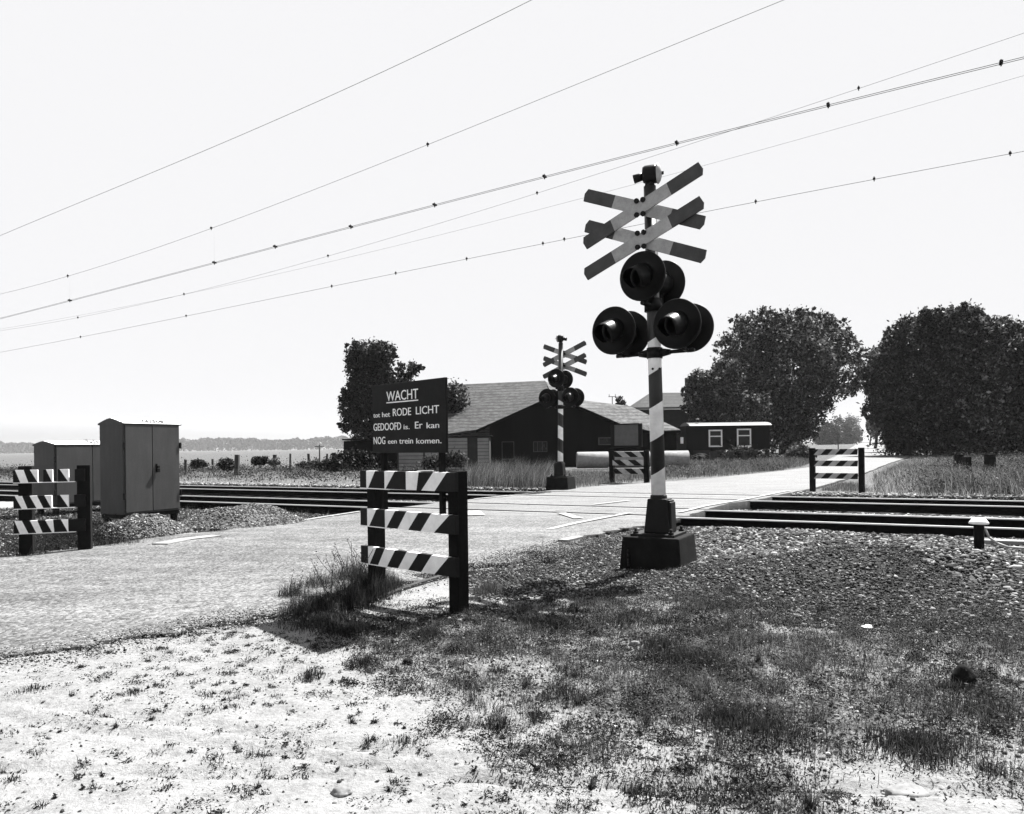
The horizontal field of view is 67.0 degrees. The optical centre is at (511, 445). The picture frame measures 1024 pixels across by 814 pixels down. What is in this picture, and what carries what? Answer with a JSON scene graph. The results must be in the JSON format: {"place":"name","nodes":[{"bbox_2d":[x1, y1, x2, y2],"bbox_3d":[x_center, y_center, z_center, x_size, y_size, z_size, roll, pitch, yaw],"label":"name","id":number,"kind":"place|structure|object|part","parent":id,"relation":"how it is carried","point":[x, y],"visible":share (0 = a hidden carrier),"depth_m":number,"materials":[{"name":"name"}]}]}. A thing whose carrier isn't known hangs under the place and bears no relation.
{"place":"outdoors","nodes":[
{"label":"outdoors","id":0,"kind":"place"},
{"bbox_2d":[0,0,530,235],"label":"overhead wire","id":1,"kind":"object","parent":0,"point":[288,114],"visible":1,"depth_m":14.89,"materials":[{"name":"grey metal"}]},
{"bbox_2d":[2,0,782,293],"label":"overhead wire","id":2,"kind":"object","parent":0,"point":[427,144],"visible":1,"depth_m":15.36,"materials":[{"name":"grey metal"}]},
{"bbox_2d":[0,442,910,658],"bbox_3d":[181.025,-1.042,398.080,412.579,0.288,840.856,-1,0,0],"label":"road","id":3,"kind":"structure","parent":0,"point":[51,596],"depth_m":8.26,"materials":[{"name":"grey asphalt"}]},
{"bbox_2d":[287,569,302,601],"bbox_3d":[-1.634,1.071,5.844,0.134,0.282,0.092,-1,0,0],"label":"weed plant","id":4,"kind":"object","parent":3,"relation":"on","point":[292,583],"visible":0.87,"depth_m":5.84,"materials":[{"name":"plant"}]},
{"bbox_2d":[302,490,789,528],"bbox_3d":[1.395,1.123,15.528,5.325,0.001,10.844,-1,0,35],"label":"road marking","id":5,"kind":"object","parent":3,"relation":"on","point":[482,513],"visible":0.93,"depth_m":13.14,"materials":[{"name":"paint"}]},
{"bbox_2d":[0,442,1023,813],"bbox_3d":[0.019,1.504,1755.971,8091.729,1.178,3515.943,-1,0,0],"label":"ground","id":6,"kind":"structure","parent":0,"point":[60,758],"depth_m":3.26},
{"bbox_2d":[13,465,92,554],"bbox_3d":[-5.352,0.829,9.033,0.780,1.200,0.147,-1,0,-18],"label":"striped barrier","id":7,"kind":"object","parent":6,"relation":"on","point":[27,502],"visible":0.83,"depth_m":8.96,"materials":[{"name":"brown wood"}]},
{"bbox_2d":[32,441,100,515],"bbox_3d":[-8.367,0.649,15.153,0.662,1.496,1.635,-1,0,27],"label":"relay cabinet","id":8,"kind":"object","parent":6,"relation":"on","point":[55,456],"visible":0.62,"depth_m":14.53,"materials":[{"name":"metal"}]},
{"bbox_3d":[-8.283,0.530,14.643,0.024,1.070,0.708,-1,0,27],"label":"door","id":9,"kind":"part","parent":8,"relation":"part of","materials":[{"name":"grey metal"}]},
{"bbox_3d":[-7.934,0.526,15.335,0.024,1.070,0.818,-1,0,27],"label":"door","id":10,"kind":"part","parent":8,"relation":"part of","materials":[{"name":"grey metal"}]},
{"bbox_2d":[0,509,153,551],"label":"bank weeds","id":11,"kind":"object","parent":6,"relation":"on","point":[98,523],"visible":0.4,"depth_m":9.99,"materials":[{"name":"black plant"}]},
{"bbox_2d":[94,513,192,539],"bbox_3d":[-5.248,1.116,10.898,1.400,0.322,1.402,-1,0,0],"label":"gravel heap","id":12,"kind":"object","parent":6,"relation":"on","point":[159,524],"visible":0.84,"depth_m":10.57,"materials":[{"name":"grey gravel"}]},
{"bbox_2d":[98,418,181,521],"bbox_3d":[-6.024,0.464,12.594,0.625,1.813,1.095,-1,0,27],"label":"relay cabinet","id":13,"kind":"object","parent":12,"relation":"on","point":[139,464],"visible":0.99,"depth_m":12.24,"materials":[{"name":"metal"}]},
{"bbox_3d":[-5.908,0.353,12.240,0.024,1.370,0.478,-1,0,27],"label":"door","id":14,"kind":"part","parent":13,"relation":"part of","materials":[{"name":"grey metal"}]},
{"bbox_3d":[-5.681,0.350,12.691,0.024,1.370,0.508,-1,0,27],"label":"door","id":15,"kind":"part","parent":13,"relation":"part of","materials":[{"name":"grey metal"}]},
{"bbox_2d":[0,504,340,555],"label":"weeds","id":16,"kind":"object","parent":6,"relation":"on","point":[99,543],"visible":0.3,"depth_m":10.04,"materials":[{"name":"grey plant"}]},
{"bbox_2d":[0,435,363,453],"bbox_3d":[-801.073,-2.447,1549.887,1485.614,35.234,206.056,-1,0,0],"label":"distant wood","id":17,"kind":"object","parent":6,"relation":"on","point":[229,444],"visible":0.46,"depth_m":1475.97,"materials":[{"name":"grey plant"}]},
{"bbox_2d":[152,535,219,544],"bbox_3d":[-4.146,1.223,9.845,0.314,0.080,0.959,-1,0,23],"label":"kerb stone","id":18,"kind":"object","parent":6,"relation":"on","point":[172,541],"visible":0.43,"depth_m":9.79,"materials":[{"name":"concrete"}]},
{"bbox_2d":[184,460,187,473],"bbox_3d":[-16.031,1.075,38.000,0.120,0.824,0.120,-1,0,0],"label":"fence post","id":19,"kind":"object","parent":6,"relation":"on","point":[185,464],"visible":0.57,"depth_m":37.95,"materials":[{"name":"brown wood"}]},
{"bbox_2d":[189,457,207,468],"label":"scrub","id":20,"kind":"object","parent":6,"relation":"on","point":[198,464],"visible":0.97,"depth_m":37.90,"materials":[{"name":"black plant"}]},
{"bbox_2d":[216,457,234,471],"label":"bush","id":21,"kind":"object","parent":6,"relation":"on","point":[229,463],"visible":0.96,"depth_m":33.86,"materials":[{"name":"black plant"}]},
{"bbox_2d":[234,455,239,474],"bbox_3d":[-12.809,0.925,36.000,0.226,1.046,0.200,-1,0,0],"label":"fence post","id":22,"kind":"object","parent":6,"relation":"on","point":[237,462],"visible":0.64,"depth_m":35.91,"materials":[{"name":"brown wood"}]},
{"bbox_2d":[179,502,307,530],"bbox_3d":[-4.294,1.096,12.293,2.060,0.339,2.062,-1,0,0],"label":"gravel heap","id":23,"kind":"object","parent":6,"relation":"on","point":[253,514],"visible":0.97,"depth_m":11.78,"materials":[{"name":"grey gravel"}]},
{"bbox_2d":[247,456,268,467],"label":"scrub","id":24,"kind":"object","parent":6,"relation":"on","point":[263,460],"visible":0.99,"depth_m":37.90,"materials":[{"name":"black plant"}]},
{"bbox_2d":[267,457,280,465],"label":"scrub","id":25,"kind":"object","parent":6,"relation":"on","point":[271,461],"visible":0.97,"depth_m":37.92,"materials":[{"name":"black plant"}]},
{"bbox_2d":[294,457,321,471],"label":"scrub","id":26,"kind":"object","parent":6,"relation":"on","point":[309,463],"visible":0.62,"depth_m":37.91,"materials":[{"name":"black plant"}]},
{"bbox_2d":[316,456,347,473],"bbox_3d":[-7.453,0.734,31.999,1.321,0.826,0.835,-1,0,0],"label":"bush","id":27,"kind":"object","parent":6,"relation":"on","point":[334,464],"visible":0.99,"depth_m":31.87,"materials":[{"name":"black plant"}]},
{"bbox_2d":[310,552,354,594],"bbox_3d":[-1.362,1.016,5.964,0.373,0.386,0.164,-1,0,-27],"label":"weed plant","id":28,"kind":"object","parent":6,"relation":"on","point":[333,565],"visible":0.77,"depth_m":5.96,"materials":[{"name":"grey plant"}]},
{"bbox_2d":[330,786,352,797],"bbox_3d":[-0.577,1.175,2.625,0.065,0.039,0.059,-1,0,-35],"label":"stone","id":29,"kind":"object","parent":6,"relation":"on","point":[340,791],"visible":0.99,"depth_m":2.61,"materials":[{"name":"white stone"}]},
{"bbox_2d":[314,545,372,594],"bbox_3d":[-1.277,0.985,5.981,0.465,0.446,0.201,-1,0,0],"label":"weed plant","id":30,"kind":"object","parent":6,"relation":"on","point":[345,569],"visible":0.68,"depth_m":6.01,"materials":[{"name":"plant"}]},
{"bbox_2d":[332,536,355,580],"bbox_3d":[-1.228,0.969,6.286,0.464,0.476,0.262,-1,0,0],"label":"weed plant","id":31,"kind":"object","parent":6,"relation":"on","point":[342,560],"visible":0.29,"depth_m":6.24,"materials":[{"name":"grey plant"}]},
{"bbox_2d":[330,446,377,472],"bbox_3d":[-7.426,0.661,36.071,2.035,1.533,1.839,-1,0,-32],"label":"bush","id":32,"kind":"object","parent":6,"relation":"on","point":[366,459],"visible":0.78,"depth_m":35.81,"materials":[{"name":"black plant"}]},
{"bbox_2d":[348,550,386,572],"bbox_3d":[-1.160,1.014,6.347,0.365,0.384,0.180,-1,0,-9],"label":"weed plant","id":33,"kind":"object","parent":6,"relation":"on","point":[357,559],"visible":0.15,"depth_m":6.33,"materials":[{"name":"grey plant"}]},
{"bbox_2d":[342,439,396,470],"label":"shed","id":34,"kind":"structure","parent":6,"relation":"on","point":[360,444],"depth_m":41.00,"materials":[{"name":"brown wood"}]},
{"bbox_2d":[336,336,425,438],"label":"tree","id":35,"kind":"object","parent":6,"relation":"on","point":[373,360],"visible":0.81,"depth_m":55.33,"materials":[{"name":"black plant"}]},
{"bbox_2d":[402,658,412,664],"bbox_3d":[-0.572,1.182,4.228,0.062,0.038,0.046,-1,0,0],"label":"stone","id":36,"kind":"object","parent":6,"relation":"on","point":[406,661],"visible":0.78,"depth_m":4.21,"materials":[{"name":"grey stone"}]},
{"bbox_2d":[372,377,447,513],"bbox_3d":[-0.753,0.052,5.732,0.061,1.055,0.929,-1,0,-43],"label":"warning sign","id":37,"kind":"object","parent":6,"relation":"on","point":[410,417],"visible":0.99,"depth_m":5.67,"materials":[{"name":"metal"}]},
{"bbox_2d":[360,469,468,613],"bbox_3d":[-0.744,0.775,5.758,1.122,1.190,0.137,-1,0,44],"label":"striped barrier","id":38,"kind":"object","parent":6,"relation":"on","point":[377,520],"visible":0.84,"depth_m":5.57,"materials":[{"name":"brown wood"}]},
{"bbox_2d":[383,575,446,596],"bbox_3d":[-0.856,1.199,6.421,0.074,0.080,1.246,-1,0,23],"label":"kerb stone","id":39,"kind":"object","parent":6,"relation":"on","point":[407,587],"visible":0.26,"depth_m":6.57,"materials":[{"name":"grey concrete"}]},
{"bbox_2d":[416,470,433,471],"bbox_3d":[-2.668,0.949,22.200,0.950,0.490,0.500,-1,0,0],"label":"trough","id":40,"kind":"object","parent":6,"relation":"on","point":[425,471],"visible":0.22,"depth_m":22.00,"materials":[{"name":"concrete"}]},
{"bbox_2d":[418,453,438,470],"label":"bush","id":41,"kind":"object","parent":6,"relation":"on","point":[426,461],"visible":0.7,"depth_m":31.84,"materials":[{"name":"black plant"}]},
{"bbox_2d":[397,435,491,470],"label":"garage","id":42,"kind":"structure","parent":6,"relation":"on","point":[474,448],"depth_m":38.91,"materials":[{"name":"wood"}]},
{"bbox_2d":[399,453,422,470],"bbox_3d":[-5.087,0.406,38.940,1.227,1.639,0.070,-1,0,0],"label":"plank door","id":43,"kind":"structure","parent":42,"relation":"in","point":[409,460],"depth_m":38.90,"materials":[{"name":"grey wood"}]},
{"bbox_2d":[425,453,438,469],"bbox_3d":[-3.852,0.397,38.940,1.066,1.624,0.070,-1,0,0],"label":"plank door","id":44,"kind":"structure","parent":42,"relation":"in","point":[426,454],"depth_m":38.90,"materials":[{"name":"grey wood"}]},
{"bbox_2d":[448,438,467,469],"bbox_3d":[-2.764,0.390,38.940,1.039,1.610,0.070,-1,0,0],"label":"plank door","id":45,"kind":"structure","parent":42,"relation":"in","point":[459,443],"depth_m":38.90,"materials":[{"name":"grey wood"}]},
{"bbox_2d":[477,438,488,468],"bbox_3d":[-1.449,0.380,38.940,0.556,1.597,0.070,-1,0,0],"label":"plank door","id":46,"kind":"structure","parent":42,"relation":"in","point":[483,443],"depth_m":38.90,"materials":[{"name":"grey wood"}]},
{"bbox_2d":[431,446,468,468],"bbox_3d":[-2.509,0.489,30.980,1.486,0.978,0.900,-1,0,-16],"label":"bush","id":47,"kind":"object","parent":6,"relation":"on","point":[453,459],"visible":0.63,"depth_m":30.84,"materials":[{"name":"black plant"}]},
{"bbox_2d":[447,377,471,435],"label":"tree","id":48,"kind":"object","parent":6,"relation":"on","point":[457,400],"visible":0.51,"depth_m":46.71,"materials":[{"name":"black plant"}]},
{"bbox_2d":[0,505,1023,813],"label":"grit","id":49,"kind":"object","parent":6,"relation":"on","point":[578,579],"visible":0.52,"depth_m":5.90,"materials":[{"name":"grey gravel"}]},
{"bbox_2d":[0,490,1023,538],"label":"railway track","id":50,"kind":"structure","parent":6,"relation":"on","point":[1001,528],"depth_m":12.23,"materials":[{"name":"metal"}]},
{"bbox_2d":[0,482,1023,516],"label":"railway track","id":51,"kind":"structure","parent":6,"relation":"on","point":[950,507],"depth_m":16.03,"materials":[{"name":"metal"}]},
{"bbox_2d":[0,525,1023,813],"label":"turf","id":52,"kind":"structure","parent":6,"relation":"on","point":[678,649],"depth_m":3.87,"materials":[{"name":"grey plant"}]},
{"bbox_2d":[539,335,586,490],"bbox_3d":[1.344,-0.871,20.476,1.296,4.174,1.063,-1,0,19],"label":"crossing signal","id":53,"kind":"object","parent":6,"relation":"on","point":[560,378],"visible":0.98,"depth_m":20.43,"materials":[{"name":"metal"}]},
{"bbox_2d":[448,381,682,466],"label":"barn","id":54,"kind":"structure","parent":6,"relation":"on","point":[517,419],"depth_m":42.90,"materials":[{"name":"dark wood"},{"name":"roof tile"}]},
{"bbox_2d":[502,441,513,459],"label":"door","id":55,"kind":"structure","parent":54,"relation":"in","point":[508,446],"depth_m":42.83,"materials":[{"name":"black wood"}]},
{"bbox_2d":[533,441,546,451],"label":"window","id":56,"kind":"structure","parent":54,"relation":"in","point":[541,446],"depth_m":42.83,"materials":[{"name":"black glass"}]},
{"bbox_2d":[598,437,610,444],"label":"window","id":57,"kind":"structure","parent":54,"relation":"in","point":[601,440],"depth_m":42.83,"materials":[{"name":"black glass"}]},
{"bbox_2d":[558,536,583,541],"bbox_3d":[0.718,1.161,9.442,0.140,0.080,0.415,-1,0,32],"label":"kerb stone","id":58,"kind":"object","parent":6,"relation":"on","point":[570,538],"visible":0.43,"depth_m":9.38,"materials":[{"name":"concrete"}]},
{"bbox_2d":[576,452,608,467],"bbox_3d":[3.917,0.680,37.700,1.526,0.800,0.800,-1,0,0],"label":"concrete pipe","id":59,"kind":"object","parent":6,"relation":"on","point":[592,459],"visible":0.98,"depth_m":37.36,"materials":[{"name":"grey concrete"}]},
{"bbox_2d":[180,481,1023,595],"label":"ballast stones","id":60,"kind":"object","parent":6,"relation":"on","point":[735,542],"visible":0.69,"depth_m":8.87,"materials":[{"name":"grey gravel"}]},
{"bbox_2d":[615,396,627,405],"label":"tree","id":61,"kind":"object","parent":6,"relation":"on","point":[619,400],"visible":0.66,"depth_m":79.73,"materials":[{"name":"black plant"}]},
{"bbox_2d":[609,450,649,482],"bbox_3d":[3.614,0.724,23.936,1.344,1.180,0.135,-1,0,36],"label":"striped barrier","id":62,"kind":"object","parent":6,"relation":"on","point":[613,470],"visible":0.81,"depth_m":23.83,"materials":[{"name":"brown wood"}]},
{"bbox_2d":[610,423,642,446],"bbox_3d":[3.564,-0.341,24.104,1.080,0.730,0.051,-1,0,36],"label":"warning board","id":63,"kind":"object","parent":62,"relation":"attached to","point":[626,434],"visible":1,"depth_m":24.08,"materials":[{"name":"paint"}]},
{"bbox_2d":[615,451,650,467],"bbox_3d":[5.715,0.657,37.700,1.965,0.800,0.800,-1,0,0],"label":"concrete pipe","id":64,"kind":"object","parent":6,"relation":"on","point":[628,458],"visible":0.2,"depth_m":37.33,"materials":[{"name":"grey concrete"}]},
{"bbox_2d":[629,641,639,645],"bbox_3d":[0.719,1.157,4.532,0.069,0.038,0.057,-1,0,0],"label":"stone","id":65,"kind":"object","parent":6,"relation":"on","point":[633,643],"visible":0.82,"depth_m":4.51,"materials":[{"name":"grey stone"}]},
{"bbox_2d":[583,162,713,569],"bbox_3d":[1.308,-0.727,7.378,1.212,3.901,0.994,-1,0,23],"label":"crossing signal","id":66,"kind":"object","parent":6,"relation":"on","point":[652,281],"visible":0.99,"depth_m":7.23,"materials":[{"name":"metal"}]},
{"bbox_2d":[650,451,689,466],"bbox_3d":[7.680,0.632,37.700,1.810,0.800,0.800,-1,0,0],"label":"concrete pipe","id":67,"kind":"object","parent":6,"relation":"on","point":[680,457],"visible":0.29,"depth_m":37.34,"materials":[{"name":"grey concrete"}]},
{"bbox_2d":[631,378,725,455],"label":"house","id":68,"kind":"structure","parent":6,"relation":"on","point":[674,415],"depth_m":66.00,"materials":[{"name":"brick"}]},
{"bbox_2d":[690,453,709,460],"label":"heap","id":69,"kind":"object","parent":6,"relation":"on","point":[701,455],"visible":0.66,"depth_m":47.41,"materials":[{"name":"grey wood"}]},
{"bbox_2d":[710,451,715,460],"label":"fence post","id":70,"kind":"object","parent":6,"relation":"on","point":[713,454],"visible":0.64,"depth_m":45.86,"materials":[{"name":"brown wood"}]},
{"bbox_2d":[678,419,771,457],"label":"wooden hut","id":71,"kind":"object","parent":6,"relation":"on","point":[713,436],"visible":0.77,"depth_m":57.00,"materials":[{"name":"wood"}]},
{"bbox_2d":[708,430,721,446],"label":"window","id":72,"kind":"structure","parent":71,"relation":"in","point":[715,436],"depth_m":56.95,"materials":[{"name":"white glass"}]},
{"bbox_2d":[737,429,750,446],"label":"window","id":73,"kind":"structure","parent":71,"relation":"in","point":[743,435],"depth_m":56.95,"materials":[{"name":"white glass"}]},
{"bbox_2d":[679,352,772,453],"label":"tree","id":74,"kind":"object","parent":6,"relation":"on","point":[725,382],"visible":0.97,"depth_m":61.33,"materials":[{"name":"black plant"}]},
{"bbox_2d":[728,451,733,460],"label":"fence post","id":75,"kind":"object","parent":6,"relation":"on","point":[730,455],"visible":0.57,"depth_m":45.88,"materials":[{"name":"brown wood"}]},
{"bbox_2d":[742,451,747,460],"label":"fence post","id":76,"kind":"object","parent":6,"relation":"on","point":[744,455],"visible":0.64,"depth_m":45.88,"materials":[{"name":"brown wood"}]},
{"bbox_2d":[715,440,783,459],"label":"bush","id":77,"kind":"object","parent":6,"relation":"on","point":[752,453],"visible":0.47,"depth_m":49.79,"materials":[{"name":"black plant"}]},
{"bbox_2d":[704,304,868,453],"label":"tree","id":78,"kind":"object","parent":6,"relation":"on","point":[800,402],"visible":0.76,"depth_m":76.49,"materials":[{"name":"black plant"}]},
{"bbox_2d":[784,441,816,459],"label":"bush","id":79,"kind":"object","parent":6,"relation":"on","point":[799,450],"visible":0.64,"depth_m":49.70,"materials":[{"name":"grey plant"}]},
{"bbox_2d":[812,419,845,444],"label":"tree","id":80,"kind":"object","parent":6,"relation":"on","point":[829,433],"visible":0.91,"depth_m":327.36,"materials":[{"name":"grey plant"}]},
{"bbox_2d":[809,448,864,492],"bbox_3d":[7.649,0.652,18.236,1.227,1.220,0.145,-1,0,39],"label":"striped barrier","id":81,"kind":"object","parent":6,"relation":"on","point":[859,463],"visible":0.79,"depth_m":18.15,"materials":[{"name":"white wood"}]},
{"bbox_2d":[825,412,862,443],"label":"tree","id":82,"kind":"object","parent":6,"relation":"on","point":[846,428],"visible":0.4,"depth_m":376.09,"materials":[{"name":"grey plant"}]},
{"bbox_2d":[842,415,864,442],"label":"tree","id":83,"kind":"object","parent":6,"relation":"on","point":[858,429],"visible":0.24,"depth_m":517.04,"materials":[{"name":"grey plant"}]},
{"bbox_2d":[865,420,875,445],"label":"tree","id":84,"kind":"object","parent":6,"relation":"on","point":[869,428],"visible":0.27,"depth_m":220.15,"materials":[{"name":"black plant"}]},
{"bbox_2d":[862,392,881,447],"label":"tree","id":85,"kind":"object","parent":6,"relation":"on","point":[867,397],"visible":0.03,"depth_m":130.01,"materials":[{"name":"black plant"}]},
{"bbox_2d":[869,341,910,451],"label":"tree","id":86,"kind":"object","parent":6,"relation":"on","point":[879,344],"visible":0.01,"depth_m":85.15,"materials":[{"name":"black plant"}]},
{"bbox_2d":[853,311,930,454],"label":"tree","id":87,"kind":"object","parent":6,"relation":"on","point":[891,353],"visible":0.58,"depth_m":61.59,"materials":[{"name":"black plant"}]},
{"bbox_2d":[851,421,953,455],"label":"undergrowth","id":88,"kind":"object","parent":6,"relation":"on","point":[923,445],"visible":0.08,"depth_m":62.83,"materials":[{"name":"black plant"}]},
{"bbox_2d":[885,783,930,796],"bbox_3d":[1.335,1.171,2.607,0.140,0.039,0.105,-1,0,0],"label":"stone","id":89,"kind":"object","parent":6,"relation":"on","point":[905,789],"visible":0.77,"depth_m":2.60,"materials":[{"name":"white stone"}]},
{"bbox_2d":[875,304,974,455],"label":"tree","id":90,"kind":"object","parent":6,"relation":"on","point":[908,406],"visible":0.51,"depth_m":56.92,"materials":[{"name":"black plant"}]},
{"bbox_2d":[953,455,963,467],"bbox_3d":[17.315,0.702,30.000,0.287,0.736,0.280,-1,0,0],"label":"fence post","id":91,"kind":"object","parent":6,"relation":"on","point":[957,458],"visible":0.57,"depth_m":29.87,"materials":[{"name":"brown wood"}]},
{"bbox_2d":[924,298,999,455],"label":"tree","id":92,"kind":"object","parent":6,"relation":"on","point":[962,360],"visible":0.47,"depth_m":54.76,"materials":[{"name":"black plant"}]},
{"bbox_2d":[951,664,977,684],"bbox_3d":[2.170,1.121,3.717,0.107,0.146,0.102,-1,0,43],"label":"stone","id":93,"kind":"object","parent":6,"relation":"on","point":[960,671],"visible":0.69,"depth_m":3.69,"materials":[{"name":"grey stone"}]},
{"bbox_2d":[961,457,971,468],"bbox_3d":[16.458,0.727,28.000,0.250,0.670,0.250,-1,0,0],"label":"fence post","id":94,"kind":"object","parent":6,"relation":"on","point":[965,460],"visible":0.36,"depth_m":27.89,"materials":[{"name":"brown wood"}]},
{"bbox_2d":[948,310,1023,455],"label":"tree","id":95,"kind":"object","parent":6,"relation":"on","point":[989,419],"visible":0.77,"depth_m":52.53,"materials":[{"name":"black plant"}]},
{"bbox_2d":[984,454,995,469],"bbox_3d":[17.929,0.673,29.000,0.300,0.737,0.300,-1,0,0],"label":"fence post","id":96,"kind":"object","parent":6,"relation":"on","point":[989,459],"visible":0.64,"depth_m":28.86,"materials":[{"name":"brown wood"}]},
{"bbox_2d":[968,518,1023,549],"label":"marker post","id":97,"kind":"object","parent":6,"relation":"on","point":[979,529],"visible":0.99,"depth_m":8.02,"materials":[{"name":"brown wood"}]},
{"bbox_2d":[969,538,1023,545],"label":"concrete slab","id":98,"kind":"structure","parent":6,"relation":"on","point":[1008,542],"depth_m":8.48,"materials":[{"name":"white concrete"}]},
{"bbox_2d":[975,314,1023,455],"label":"tree","id":99,"kind":"object","parent":6,"relation":"on","point":[1018,346],"visible":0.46,"depth_m":51.83,"materials":[{"name":"black plant"}]},
{"bbox_2d":[0,448,1023,496],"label":"tall grass","id":100,"kind":"structure","parent":0,"point":[513,475],"depth_m":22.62,"materials":[{"name":"plant"}]},
{"bbox_2d":[1,33,1022,330],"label":"overhead wire","id":101,"kind":"object","parent":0,"point":[617,167],"visible":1,"depth_m":17.99,"materials":[{"name":"grey metal"}]},
{"bbox_2d":[3,76,1020,328],"bbox_3d":[-5.429,-7.162,23.726,78.131,4.507,0.005,-1,0,28],"label":"overhead wire","id":102,"kind":"object","parent":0,"point":[527,212],"visible":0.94,"depth_m":20.06,"materials":[{"name":"grey metal"}]},
{"bbox_2d":[0,0,1023,450],"label":"sky","id":103,"kind":"structure","parent":0,"point":[97,97],"materials":[{"name":"white"}]},
{"bbox_2d":[1,57,1023,318],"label":"overhead wire","id":104,"kind":"object","parent":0,"point":[1001,63],"visible":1,"depth_m":13.62,"materials":[{"name":"grey metal"}]},
{"bbox_2d":[4,151,1023,351],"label":"overhead wire","id":105,"kind":"object","parent":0,"point":[755,200],"visible":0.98,"depth_m":18.37,"materials":[{"name":"grey metal"}]}
]}

